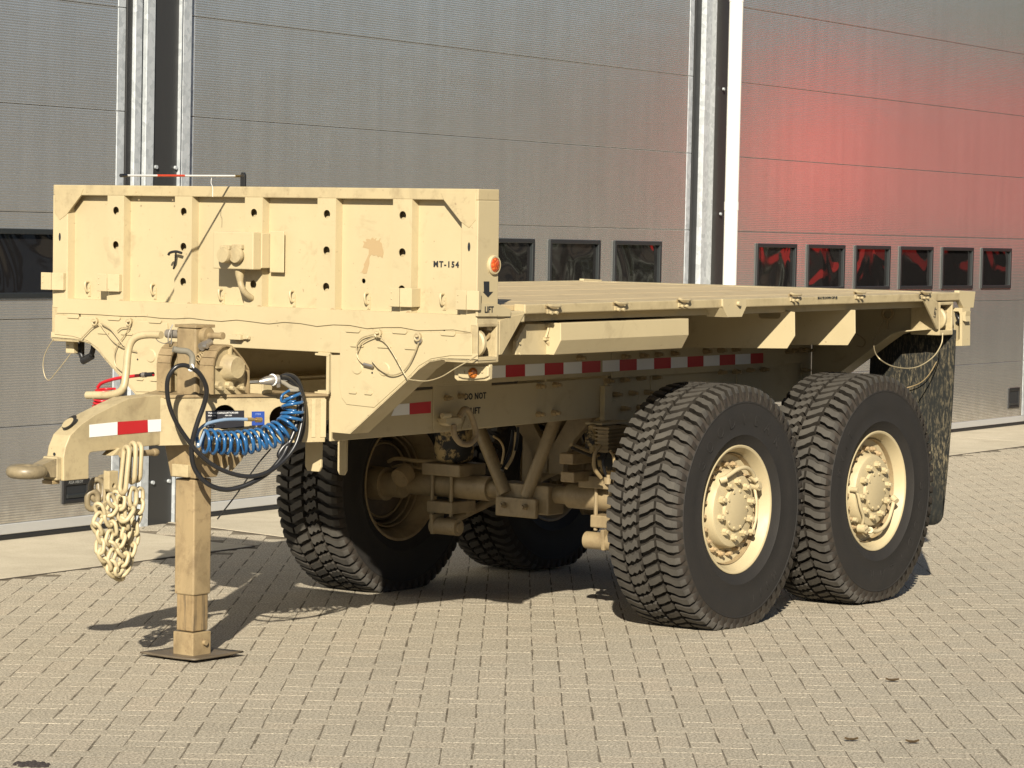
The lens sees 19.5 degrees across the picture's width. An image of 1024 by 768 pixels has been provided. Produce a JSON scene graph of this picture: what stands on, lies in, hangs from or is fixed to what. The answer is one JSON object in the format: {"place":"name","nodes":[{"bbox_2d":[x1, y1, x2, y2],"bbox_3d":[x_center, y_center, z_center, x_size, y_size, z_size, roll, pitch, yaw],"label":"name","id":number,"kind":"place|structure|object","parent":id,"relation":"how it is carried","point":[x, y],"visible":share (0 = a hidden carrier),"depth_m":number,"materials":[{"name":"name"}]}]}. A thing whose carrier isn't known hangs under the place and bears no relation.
{"place":"outdoors","nodes":[
{"label":"outdoors","id":0,"kind":"place"},
{"bbox_2d":[12,760,49,767],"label":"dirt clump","id":1,"kind":"object","parent":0,"point":[35,763],"visible":1,"depth_m":9.99,"materials":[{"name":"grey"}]},
{"bbox_2d":[0,447,1023,767],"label":"ground","id":2,"kind":"structure","parent":0,"point":[462,659],"depth_m":12.42,"materials":[{"name":"brick"}]},
{"bbox_2d":[0,529,254,579],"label":"concrete apron","id":3,"kind":"object","parent":2,"relation":"on","point":[39,555],"visible":0.53,"depth_m":16.54,"materials":[{"name":"brown concrete"}]},
{"bbox_2d":[166,509,284,537],"bbox_3d":[0.186,0.820,20.963,1.263,0.100,7.412,3,3,31],"label":"concrete apron","id":4,"kind":"object","parent":2,"relation":"on","point":[266,523],"visible":0.19,"depth_m":18.34,"materials":[{"name":"brown concrete"}]},
{"bbox_2d":[6,172,974,660],"bbox_3d":[-0.256,0.068,14.136,2.555,2.087,5.834,3,4,36],"label":"flatbed trailer","id":5,"kind":"object","parent":2,"relation":"on","point":[456,392],"visible":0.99,"depth_m":13.70,"materials":[{"name":"beige paint"}]},
{"bbox_2d":[84,440,144,581],"bbox_3d":[-1.642,0.521,12.145,0.240,0.582,0.252,2,3,10],"label":"safety chain","id":6,"kind":"object","parent":5,"relation":"hanging from","point":[106,483],"visible":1,"depth_m":12.13,"materials":[{"name":"beige paint"}]},
{"bbox_2d":[92,372,154,406],"bbox_3d":[-1.697,0.029,13.005,0.348,0.178,0.094,3,4,36],"label":"red air coil","id":7,"kind":"object","parent":5,"relation":"hanging from","point":[142,375],"visible":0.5,"depth_m":13.04,"materials":[{"name":"red plastic"}]},
{"bbox_2d":[165,346,306,518],"bbox_3d":[-1.169,0.207,12.438,0.671,0.738,0.170,-1,3,-35],"label":"black cable","id":8,"kind":"object","parent":5,"relation":"hanging from","point":[293,383],"visible":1,"depth_m":12.41,"materials":[{"name":"black plastic"}]},
{"bbox_2d":[195,390,303,455],"bbox_3d":[-1.104,0.159,12.473,0.484,0.287,0.112,0,3,-23],"label":"blue air coil","id":9,"kind":"object","parent":5,"relation":"hanging from","point":[282,431],"visible":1,"depth_m":12.47,"materials":[{"name":"blue plastic"}]},
{"bbox_2d":[0,0,1023,540],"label":"industrial hall","id":10,"kind":"structure","parent":2,"relation":"on","point":[860,144],"depth_m":22.26,"materials":[{"name":"grey metal"}]},
{"bbox_2d":[0,0,125,540],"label":"overhead door","id":11,"kind":"structure","parent":10,"relation":"in","point":[62,62],"depth_m":17.26,"materials":[{"name":"grey metal"}]},
{"bbox_2d":[189,0,694,516],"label":"overhead door","id":12,"kind":"structure","parent":10,"relation":"in","point":[578,113],"depth_m":21.23,"materials":[{"name":"grey metal"}]},
{"bbox_2d":[736,0,1023,432],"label":"overhead door","id":13,"kind":"structure","parent":10,"relation":"in","point":[882,141],"depth_m":27.37,"materials":[{"name":"grey metal"}]},
{"bbox_2d":[844,737,857,739],"bbox_3d":[1.236,1.291,10.823,0.050,0.014,0.016,1,3,-5],"label":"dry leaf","id":14,"kind":"object","parent":2,"relation":"on","point":[846,738],"visible":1,"depth_m":10.82,"materials":[{"name":"brown plant"}]},
{"bbox_2d":[905,739,918,742],"bbox_3d":[1.455,1.297,10.801,0.050,0.015,0.016,1,3,5],"label":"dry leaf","id":15,"kind":"object","parent":2,"relation":"on","point":[912,741],"visible":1,"depth_m":10.80,"materials":[{"name":"brown plant"}]},
{"bbox_2d":[949,436,1023,455],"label":"concrete apron","id":16,"kind":"object","parent":2,"relation":"on","point":[961,445],"visible":0.09,"depth_m":27.01,"materials":[{"name":"brown concrete"}]},
{"bbox_2d":[951,424,1023,441],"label":"concrete apron","id":17,"kind":"object","parent":2,"relation":"on","point":[1012,433],"visible":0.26,"depth_m":28.65,"materials":[{"name":"brown concrete"}]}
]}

